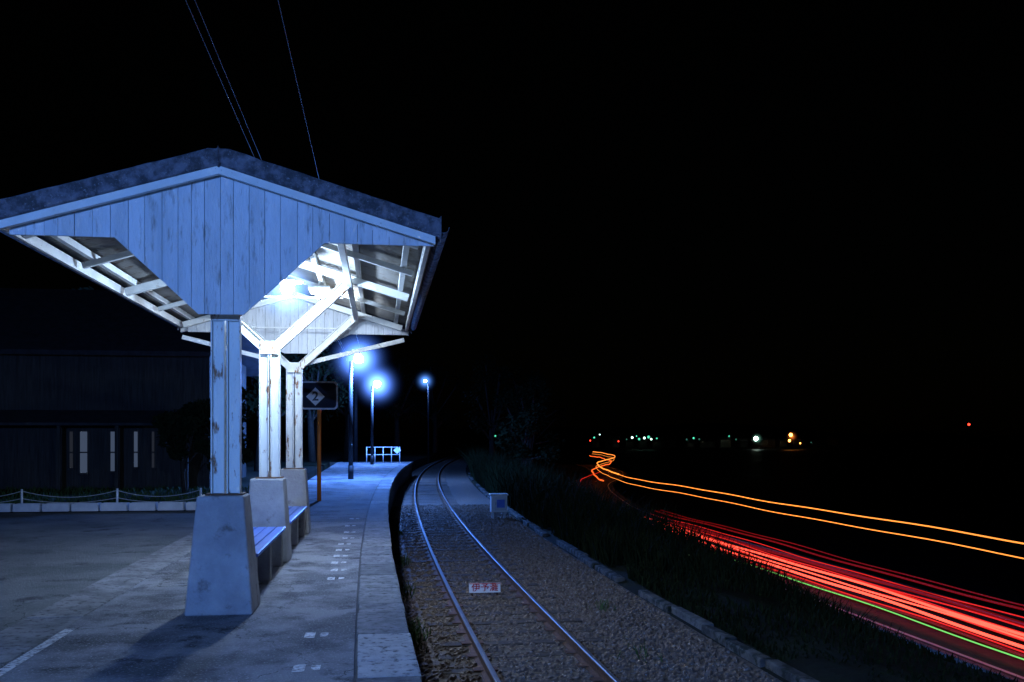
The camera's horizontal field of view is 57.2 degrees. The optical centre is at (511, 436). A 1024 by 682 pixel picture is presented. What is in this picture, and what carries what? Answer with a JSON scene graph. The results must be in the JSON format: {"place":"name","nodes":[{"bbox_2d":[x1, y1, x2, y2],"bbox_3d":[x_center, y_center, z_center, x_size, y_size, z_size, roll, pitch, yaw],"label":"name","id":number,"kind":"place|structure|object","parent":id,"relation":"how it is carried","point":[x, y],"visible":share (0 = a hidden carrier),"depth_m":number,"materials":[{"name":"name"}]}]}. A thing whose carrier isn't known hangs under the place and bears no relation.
{"place":"outdoors","nodes":[
{"label":"outdoors","id":0,"kind":"place"},
{"bbox_2d":[38,354,38,487],"bbox_3d":[-14.264,-0.500,28.270,0.040,4.100,0.028,0,0,-8],"label":"wall batten","id":1,"kind":"object","parent":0,"point":[38,425],"depth_m":28.26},
{"bbox_2d":[59,355,59,409],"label":"wall batten","id":2,"kind":"object","parent":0,"point":[59,382],"depth_m":28.34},
{"bbox_2d":[80,355,80,486],"bbox_3d":[-13.075,-0.500,28.438,0.040,4.100,0.028,0,0,-8],"label":"wall batten","id":3,"kind":"object","parent":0,"point":[80,403],"depth_m":28.43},
{"bbox_2d":[0,485,248,511],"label":"hedge","id":4,"kind":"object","parent":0,"point":[145,489],"depth_m":24.87,"materials":[{"name":"green plant"}]},
{"bbox_2d":[142,356,142,486],"bbox_3d":[-11.293,-0.500,28.689,0.040,4.100,0.028,0,0,-8],"label":"wall batten","id":5,"kind":"object","parent":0,"point":[142,425],"depth_m":28.68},
{"bbox_2d":[183,356,183,406],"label":"wall batten","id":6,"kind":"object","parent":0,"point":[183,381],"depth_m":28.84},
{"bbox_2d":[203,356,203,486],"bbox_3d":[-9.511,-0.500,28.940,0.040,4.100,0.028,0,0,-8],"label":"wall batten","id":7,"kind":"object","parent":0,"point":[203,402],"depth_m":28.93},
{"bbox_2d":[0,437,1019,681],"bbox_3d":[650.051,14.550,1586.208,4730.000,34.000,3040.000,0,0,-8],"label":"ground","id":8,"kind":"structure","parent":0,"point":[820,668],"depth_m":15.47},
{"bbox_2d":[0,503,14,511],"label":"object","id":9,"kind":"object","parent":8,"relation":"on","point":[6,507],"visible":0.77,"depth_m":19.25,"materials":[{"name":"grey concrete"}]},
{"bbox_2d":[13,503,43,511],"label":"curb block","id":10,"kind":"structure","parent":8,"relation":"on","point":[27,507],"depth_m":19.30,"materials":[{"name":"grey concrete"}]},
{"bbox_2d":[42,503,72,511],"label":"curb block","id":11,"kind":"structure","parent":8,"relation":"on","point":[55,507],"depth_m":19.38,"materials":[{"name":"grey concrete"}]},
{"bbox_2d":[71,503,99,510],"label":"curb block","id":12,"kind":"structure","parent":8,"relation":"on","point":[85,506],"depth_m":19.46,"materials":[{"name":"grey concrete"}]},
{"bbox_2d":[0,511,194,630],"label":"station yard","id":13,"kind":"structure","parent":8,"relation":"on","point":[47,559],"depth_m":13.10,"materials":[{"name":"concrete"}]},
{"bbox_2d":[0,488,201,502],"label":"rope fence","id":14,"kind":"object","parent":8,"relation":"on","point":[22,491],"visible":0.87,"depth_m":20.35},
{"bbox_2d":[100,502,129,510],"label":"curb block","id":15,"kind":"structure","parent":8,"relation":"on","point":[116,506],"depth_m":19.54,"materials":[{"name":"grey concrete"}]},
{"bbox_2d":[115,425,118,489],"bbox_3d":[-11.537,0.610,27.409,0.100,1.880,0.100,0,0,-8],"label":"porch post","id":16,"kind":"object","parent":8,"relation":"on","point":[116,456],"visible":0.79,"depth_m":27.36,"materials":[{"name":"brown wood"}]},
{"bbox_2d":[0,354,245,488],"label":"wall body","id":17,"kind":"structure","parent":8,"relation":"on","point":[90,395],"depth_m":28.51,"materials":[{"name":"brown wood"}]},
{"bbox_2d":[16,354,17,487],"bbox_3d":[-14.858,-0.500,28.187,0.040,4.100,0.028,0,0,-8],"label":"wall batten","id":18,"kind":"object","parent":17,"relation":"attached to","point":[16,425],"depth_m":28.17,"materials":[{"name":"brown wood"}]},
{"bbox_2d":[70,432,72,451],"bbox_3d":[-13.324,0.155,28.376,0.090,0.610,0.015,0,0,-8],"label":"window pane","id":19,"kind":"object","parent":17,"relation":"attached to","point":[71,441],"visible":1,"depth_m":28.37,"materials":[{"name":"black glass"}]},
{"bbox_2d":[70,453,72,467],"bbox_3d":[-13.324,0.725,28.376,0.090,0.450,0.015,0,0,-8],"label":"window pane","id":20,"kind":"object","parent":17,"relation":"attached to","point":[71,460],"visible":1,"depth_m":28.37,"materials":[{"name":"grey glass"}]},
{"bbox_2d":[80,453,86,472],"bbox_3d":[-12.973,0.800,28.426,0.200,0.600,0.015,0,0,-8],"label":"window pane","id":21,"kind":"object","parent":17,"relation":"attached to","point":[83,462],"visible":1,"depth_m":28.42,"materials":[{"name":"white glass"}]},
{"bbox_2d":[80,432,86,451],"bbox_3d":[-12.973,0.155,28.426,0.200,0.610,0.015,0,0,-8],"label":"window pane","id":22,"kind":"object","parent":17,"relation":"attached to","point":[83,441],"visible":1,"depth_m":28.42,"materials":[{"name":"black glass"}]},
{"bbox_2d":[0,410,176,424],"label":"porch roof","id":23,"kind":"structure","parent":17,"relation":"attached to","point":[76,417],"depth_m":27.65,"materials":[{"name":"black"}]},
{"bbox_2d":[100,355,101,487],"bbox_3d":[-12.481,-0.500,28.522,0.040,4.100,0.028,0,0,-8],"label":"wall batten","id":24,"kind":"object","parent":17,"relation":"attached to","point":[100,425],"depth_m":28.50,"materials":[{"name":"brown wood"}]},
{"bbox_2d":[111,432,114,451],"bbox_3d":[-12.131,0.155,28.544,0.140,0.610,0.015,0,0,-8],"label":"window pane","id":25,"kind":"object","parent":17,"relation":"attached to","point":[112,441],"visible":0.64,"depth_m":28.54,"materials":[{"name":"black glass"}]},
{"bbox_2d":[111,453,114,470],"bbox_3d":[-12.131,0.775,28.544,0.140,0.550,0.015,0,0,-8],"label":"window pane","id":26,"kind":"object","parent":17,"relation":"attached to","point":[112,461],"visible":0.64,"depth_m":28.54,"materials":[{"name":"white glass"}]},
{"bbox_2d":[121,355,122,486],"bbox_3d":[-11.887,-0.500,28.605,0.040,4.100,0.028,0,0,-8],"label":"wall batten","id":27,"kind":"object","parent":17,"relation":"attached to","point":[121,425],"depth_m":28.59,"materials":[{"name":"brown wood"}]},
{"bbox_2d":[0,288,258,375],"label":"roof","id":28,"kind":"structure","parent":17,"relation":"on","point":[69,322],"depth_m":29.38,"materials":[{"name":"tile"}]},
{"bbox_2d":[134,432,137,451],"bbox_3d":[-11.478,0.155,28.636,0.100,0.610,0.015,0,0,-8],"label":"window pane","id":29,"kind":"object","parent":17,"relation":"attached to","point":[135,441],"visible":1,"depth_m":28.63,"materials":[{"name":"black glass"}]},
{"bbox_2d":[134,453,137,466],"bbox_3d":[-11.478,0.715,28.636,0.100,0.430,0.015,0,0,-8],"label":"window pane","id":30,"kind":"object","parent":17,"relation":"attached to","point":[135,459],"visible":1,"depth_m":28.63,"materials":[{"name":"white glass"}]},
{"bbox_2d":[152,453,153,467],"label":"window pane","id":31,"kind":"object","parent":17,"relation":"attached to","point":[152,460],"visible":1,"depth_m":28.70,"materials":[{"name":"grey glass"}]},
{"bbox_2d":[152,432,153,451],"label":"window pane","id":32,"kind":"object","parent":17,"relation":"attached to","point":[152,441],"visible":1,"depth_m":28.70,"materials":[{"name":"black glass"}]},
{"bbox_2d":[162,356,163,486],"bbox_3d":[-10.699,-0.500,28.773,0.040,4.100,0.028,0,0,-8],"label":"wall batten","id":33,"kind":"object","parent":17,"relation":"attached to","point":[162,409],"depth_m":28.76,"materials":[{"name":"brown wood"}]},
{"bbox_2d":[129,502,157,510],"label":"curb block","id":34,"kind":"structure","parent":8,"relation":"on","point":[142,506],"depth_m":19.62,"materials":[{"name":"grey concrete"}]},
{"bbox_2d":[157,502,185,510],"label":"curb block","id":35,"kind":"structure","parent":8,"relation":"on","point":[171,506],"depth_m":19.70,"materials":[{"name":"grey concrete"}]},
{"bbox_2d":[150,402,210,493],"bbox_3d":[-9.025,0.460,25.853,1.622,2.850,1.418,0,0,-8],"label":"tree","id":36,"kind":"object","parent":8,"relation":"on","point":[173,426],"visible":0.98,"depth_m":25.54,"materials":[{"name":"green plant"}]},
{"bbox_2d":[184,437,187,488],"bbox_3d":[-9.606,0.610,27.680,0.100,1.880,0.100,0,0,-8],"label":"porch post","id":37,"kind":"object","parent":8,"relation":"on","point":[186,474],"visible":0.21,"depth_m":27.63,"materials":[{"name":"brown wood"}]},
{"bbox_2d":[186,502,195,509],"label":"curb block","id":38,"kind":"structure","parent":8,"relation":"on","point":[190,505],"depth_m":19.75,"materials":[{"name":"grey concrete"}]},
{"bbox_2d":[0,462,421,681],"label":"railway platform","id":39,"kind":"structure","parent":8,"relation":"on","point":[132,622],"depth_m":7.87,"materials":[{"name":"concrete"}]},
{"bbox_2d":[0,518,358,675],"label":"platform painted marking","id":40,"kind":"object","parent":39,"relation":"on","point":[50,641],"visible":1,"depth_m":6.91,"materials":[{"name":"white paint"}]},
{"bbox_2d":[0,146,449,615],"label":"platform canopy","id":41,"kind":"object","parent":39,"relation":"on","point":[228,248],"visible":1,"depth_m":8.22,"materials":[{"name":"painted wood"},{"name":"white paint"},{"name":"sheet metal roofing"}]},
{"bbox_2d":[253,527,285,580],"bbox_3d":[-2.789,1.323,10.085,0.450,0.455,2.650,0,0,-8],"label":"platform bench","id":42,"kind":"object","parent":39,"relation":"on","point":[268,541],"visible":0.41,"depth_m":10.16,"materials":[{"name":"blue paint"}]},
{"bbox_2d":[288,506,306,544],"bbox_3d":[-3.261,1.323,13.436,0.450,0.455,2.680,0,0,-8],"label":"platform bench","id":43,"kind":"object","parent":39,"relation":"on","point":[297,520],"visible":0.3,"depth_m":13.53,"materials":[{"name":"blue paint"}]},
{"bbox_2d":[303,381,337,500],"bbox_3d":[-4.654,0.110,22.635,0.900,2.880,0.172,0,0,-8],"label":"platform number sign","id":44,"kind":"object","parent":39,"relation":"on","point":[318,396],"visible":0.94,"depth_m":22.59,"materials":[{"name":"metal"}]},
{"bbox_2d":[348,353,362,478],"bbox_3d":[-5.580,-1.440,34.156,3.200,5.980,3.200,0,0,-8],"label":"platform lamp","id":45,"kind":"object","parent":39,"relation":"on","point":[358,358],"visible":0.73,"depth_m":34.05,"materials":[{"name":"metal"}]},
{"bbox_2d":[370,380,380,464],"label":"platform lamp","id":46,"kind":"object","parent":39,"relation":"on","point":[377,383],"visible":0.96,"depth_m":51.66,"materials":[{"name":"metal"}]},
{"bbox_2d":[366,447,400,462],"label":"platform end fence","id":47,"kind":"object","parent":39,"relation":"on","point":[397,450],"visible":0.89,"depth_m":54.52,"materials":[{"name":"white metal"}]},
{"bbox_2d":[183,387,253,446],"bbox_3d":[-8.366,0.142,26.598,1.971,3.476,1.966,0,0,-8],"label":"garden shrub","id":48,"kind":"object","parent":8,"relation":"on","point":[207,408],"visible":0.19,"depth_m":26.44,"materials":[{"name":"green plant"}]},
{"bbox_2d":[204,433,253,470],"bbox_3d":[-7.805,0.656,25.814,0.997,2.469,1.467,0,0,15],"label":"garden shrub","id":49,"kind":"object","parent":8,"relation":"on","point":[247,455],"visible":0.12,"depth_m":25.81,"materials":[{"name":"green plant"}]},
{"bbox_2d":[246,352,316,470],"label":"broadleaf tree","id":50,"kind":"object","parent":8,"relation":"on","point":[253,400],"visible":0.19,"depth_m":42.45,"materials":[{"name":"green plant"}]},
{"bbox_2d":[281,336,356,461],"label":"broadleaf tree","id":51,"kind":"object","parent":8,"relation":"on","point":[315,376],"visible":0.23,"depth_m":58.53,"materials":[{"name":"green plant"}]},
{"bbox_2d":[282,346,363,452],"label":"broadleaf tree","id":52,"kind":"object","parent":8,"relation":"on","point":[315,420],"visible":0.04,"depth_m":87.99,"materials":[{"name":"green plant"}]},
{"bbox_2d":[316,334,387,461],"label":"broadleaf tree","id":53,"kind":"object","parent":8,"relation":"on","point":[346,342],"visible":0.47,"depth_m":70.75,"materials":[{"name":"green plant"}]},
{"bbox_2d":[345,358,365,461],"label":"utility pole","id":54,"kind":"object","parent":8,"relation":"on","point":[355,416],"visible":0.74,"depth_m":63.04,"materials":[{"name":"metal"}]},
{"bbox_2d":[185,0,339,343],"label":"overhead wire","id":55,"kind":"object","parent":54,"relation":"attached to","point":[219,77],"visible":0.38,"depth_m":12.21,"materials":[{"name":"black metal"}]},
{"bbox_2d":[195,0,345,351],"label":"overhead wire","id":56,"kind":"object","parent":54,"relation":"attached to","point":[231,88],"visible":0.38,"depth_m":12.30,"materials":[{"name":"black metal"}]},
{"bbox_2d":[278,0,361,353],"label":"overhead wire","id":57,"kind":"object","parent":54,"relation":"attached to","point":[298,89],"visible":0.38,"depth_m":12.49,"materials":[{"name":"black metal"}]},
{"bbox_2d":[359,352,429,453],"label":"broadleaf tree","id":58,"kind":"object","parent":8,"relation":"on","point":[392,398],"visible":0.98,"depth_m":103.97,"materials":[{"name":"green plant"}]},
{"bbox_2d":[424,380,428,462],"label":"street lamp","id":59,"kind":"object","parent":8,"relation":"on","point":[427,426],"visible":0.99,"depth_m":89.69,"materials":[{"name":"metal"}]},
{"bbox_2d":[401,357,468,452],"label":"broadleaf tree","id":60,"kind":"object","parent":8,"relation":"on","point":[433,408],"visible":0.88,"depth_m":111.65,"materials":[{"name":"green plant"}]},
{"bbox_2d":[461,354,522,456],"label":"broadleaf tree","id":61,"kind":"object","parent":8,"relation":"on","point":[490,427],"visible":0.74,"depth_m":87.60,"materials":[{"name":"green plant"}]},
{"bbox_2d":[495,403,560,464],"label":"broadleaf tree","id":62,"kind":"object","parent":8,"relation":"on","point":[504,439],"visible":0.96,"depth_m":61.99,"materials":[{"name":"green plant"}]},
{"bbox_2d":[491,376,565,469],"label":"broadleaf tree","id":63,"kind":"object","parent":8,"relation":"on","point":[534,391],"visible":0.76,"depth_m":75.54,"materials":[{"name":"green plant"}]},
{"bbox_2d":[501,363,573,440],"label":"broadleaf tree","id":64,"kind":"object","parent":8,"relation":"on","point":[554,417],"visible":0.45,"depth_m":98.78,"materials":[{"name":"green plant"}]},
{"bbox_2d":[389,454,781,681],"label":"railway track","id":65,"kind":"structure","parent":8,"relation":"on","point":[536,619],"depth_m":13.24,"materials":[{"name":"gravel"}]},
{"bbox_2d":[469,583,500,595],"bbox_3d":[-0.424,2.386,14.589,0.490,0.227,0.060,0,0,-8],"label":"track name plate","id":66,"kind":"object","parent":65,"relation":"on","point":[483,587],"visible":1,"depth_m":14.57,"materials":[{"name":"white metal"}]},
{"bbox_2d":[489,493,507,518],"bbox_3d":[-0.402,2.125,28.296,0.540,0.810,0.410,0,0,-8],"label":"trackside equipment box","id":67,"kind":"object","parent":65,"relation":"on","point":[498,502],"visible":0.81,"depth_m":28.11,"materials":[{"name":"white paint"}]},
{"bbox_2d":[495,497,505,509],"bbox_3d":[-0.347,2.015,28.119,0.340,0.390,0.015,0,0,-8],"label":"door panel","id":68,"kind":"structure","parent":67,"relation":"in","point":[496,498],"depth_m":28.11,"materials":[{"name":"metal"}]},
{"bbox_2d":[468,472,819,681],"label":"old trackside kerb","id":69,"kind":"structure","parent":8,"relation":"on","point":[730,642],"depth_m":12.27,"materials":[{"name":"concrete"}]},
{"bbox_2d":[495,423,969,447],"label":"distant town","id":70,"kind":"object","parent":8,"relation":"on","point":[659,442],"visible":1,"depth_m":727.01,"materials":[{"name":"black"}]},
{"bbox_2d":[456,443,1019,681],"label":"trackside weeds","id":71,"kind":"object","parent":8,"relation":"on","point":[591,523],"visible":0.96,"depth_m":17.55,"materials":[{"name":"green plant"}]},
{"bbox_2d":[0,0,1023,436],"label":"sky","id":72,"kind":"structure","parent":0,"point":[793,214],"materials":[{"name":"black"}]},
{"bbox_2d":[392,527,661,662],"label":"track edge grass","id":73,"kind":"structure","parent":0,"point":[413,627],"depth_m":12.10,"materials":[{"name":"plant"}]},
{"bbox_2d":[591,456,611,480],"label":"marker light trail","id":74,"kind":"object","parent":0,"point":[597,467],"visible":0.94,"depth_m":131.76,"materials":[{"name":"orange"}]},
{"bbox_2d":[597,452,618,474],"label":"marker light trail","id":75,"kind":"object","parent":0,"point":[604,460],"visible":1,"depth_m":117.37,"materials":[{"name":"orange"}]},
{"bbox_2d":[438,423,1023,449],"bbox_3d":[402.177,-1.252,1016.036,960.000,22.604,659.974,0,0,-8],"label":"headland hill","id":76,"kind":"structure","parent":0,"point":[680,434],"depth_m":812.89,"materials":[{"name":"black"}]},
{"bbox_2d":[562,458,1023,681],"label":"coast road","id":77,"kind":"structure","parent":0,"point":[980,656],"depth_m":34.44,"materials":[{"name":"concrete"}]},
{"bbox_2d":[656,511,1023,610],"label":"tail light trail","id":78,"kind":"object","parent":77,"relation":"on","point":[970,596],"visible":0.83,"depth_m":36.51,"materials":[{"name":"red"}]},
{"bbox_2d":[661,510,1023,605],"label":"tail light trail","id":79,"kind":"object","parent":77,"relation":"on","point":[871,565],"visible":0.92,"depth_m":37.45,"materials":[{"name":"red"}]},
{"bbox_2d":[672,523,1023,627],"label":"tail light trail","id":80,"kind":"object","parent":77,"relation":"on","point":[885,587],"visible":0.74,"depth_m":33.84,"materials":[{"name":"red"}]},
{"bbox_2d":[673,531,1023,648],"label":"tail light trail","id":81,"kind":"object","parent":77,"relation":"on","point":[935,617],"visible":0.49,"depth_m":32.36,"materials":[{"name":"red"}]},
{"bbox_2d":[674,521,1023,625],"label":"tail light trail","id":82,"kind":"object","parent":77,"relation":"on","point":[982,611],"visible":0.85,"depth_m":34.18,"materials":[{"name":"red"}]},
{"bbox_2d":[674,520,1023,617],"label":"tail light trail","id":83,"kind":"object","parent":77,"relation":"on","point":[873,577],"visible":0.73,"depth_m":36.66,"materials":[{"name":"red"}]},
{"bbox_2d":[681,528,1023,636],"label":"tail light trail","id":84,"kind":"object","parent":77,"relation":"on","point":[948,611],"visible":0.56,"depth_m":33.10,"materials":[{"name":"red"}]},
{"bbox_2d":[696,532,1023,632],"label":"tail light trail","id":85,"kind":"object","parent":77,"relation":"on","point":[906,595],"visible":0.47,"depth_m":32.42,"materials":[{"name":"red"}]},
{"bbox_2d":[701,537,1023,639],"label":"tail light trail","id":86,"kind":"object","parent":77,"relation":"on","point":[896,599],"visible":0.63,"depth_m":32.98,"materials":[{"name":"red"}]},
{"bbox_2d":[721,544,1023,640],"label":"tail light trail","id":87,"kind":"object","parent":77,"relation":"on","point":[938,612],"visible":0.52,"depth_m":29.34,"materials":[{"name":"red"}]},
{"bbox_2d":[727,553,1023,652],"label":"tail light trail","id":88,"kind":"object","parent":77,"relation":"on","point":[912,614],"visible":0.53,"depth_m":31.49,"materials":[{"name":"red"}]},
{"bbox_2d":[738,561,1023,659],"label":"green light trail","id":89,"kind":"object","parent":77,"relation":"on","point":[912,619],"visible":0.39,"depth_m":31.44,"materials":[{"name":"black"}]},
{"bbox_2d":[750,564,1023,656],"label":"tail light trail","id":90,"kind":"object","parent":77,"relation":"on","point":[961,633],"visible":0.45,"depth_m":31.40,"materials":[{"name":"red"}]},
{"bbox_2d":[584,448,1023,616],"bbox_3d":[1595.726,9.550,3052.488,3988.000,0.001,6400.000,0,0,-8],"label":"sea","id":91,"kind":"structure","parent":0,"point":[979,492],"depth_m":135.90,"materials":[{"name":"black liquid"}]},
{"bbox_2d":[596,454,1023,558],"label":"marker light trail","id":92,"kind":"object","parent":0,"point":[842,524],"visible":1,"depth_m":41.04,"materials":[{"name":"orange"}]},
{"bbox_2d":[619,474,1023,543],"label":"marker light trail","id":93,"kind":"object","parent":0,"point":[850,514],"visible":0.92,"depth_m":41.08,"materials":[{"name":"orange"}]}
]}

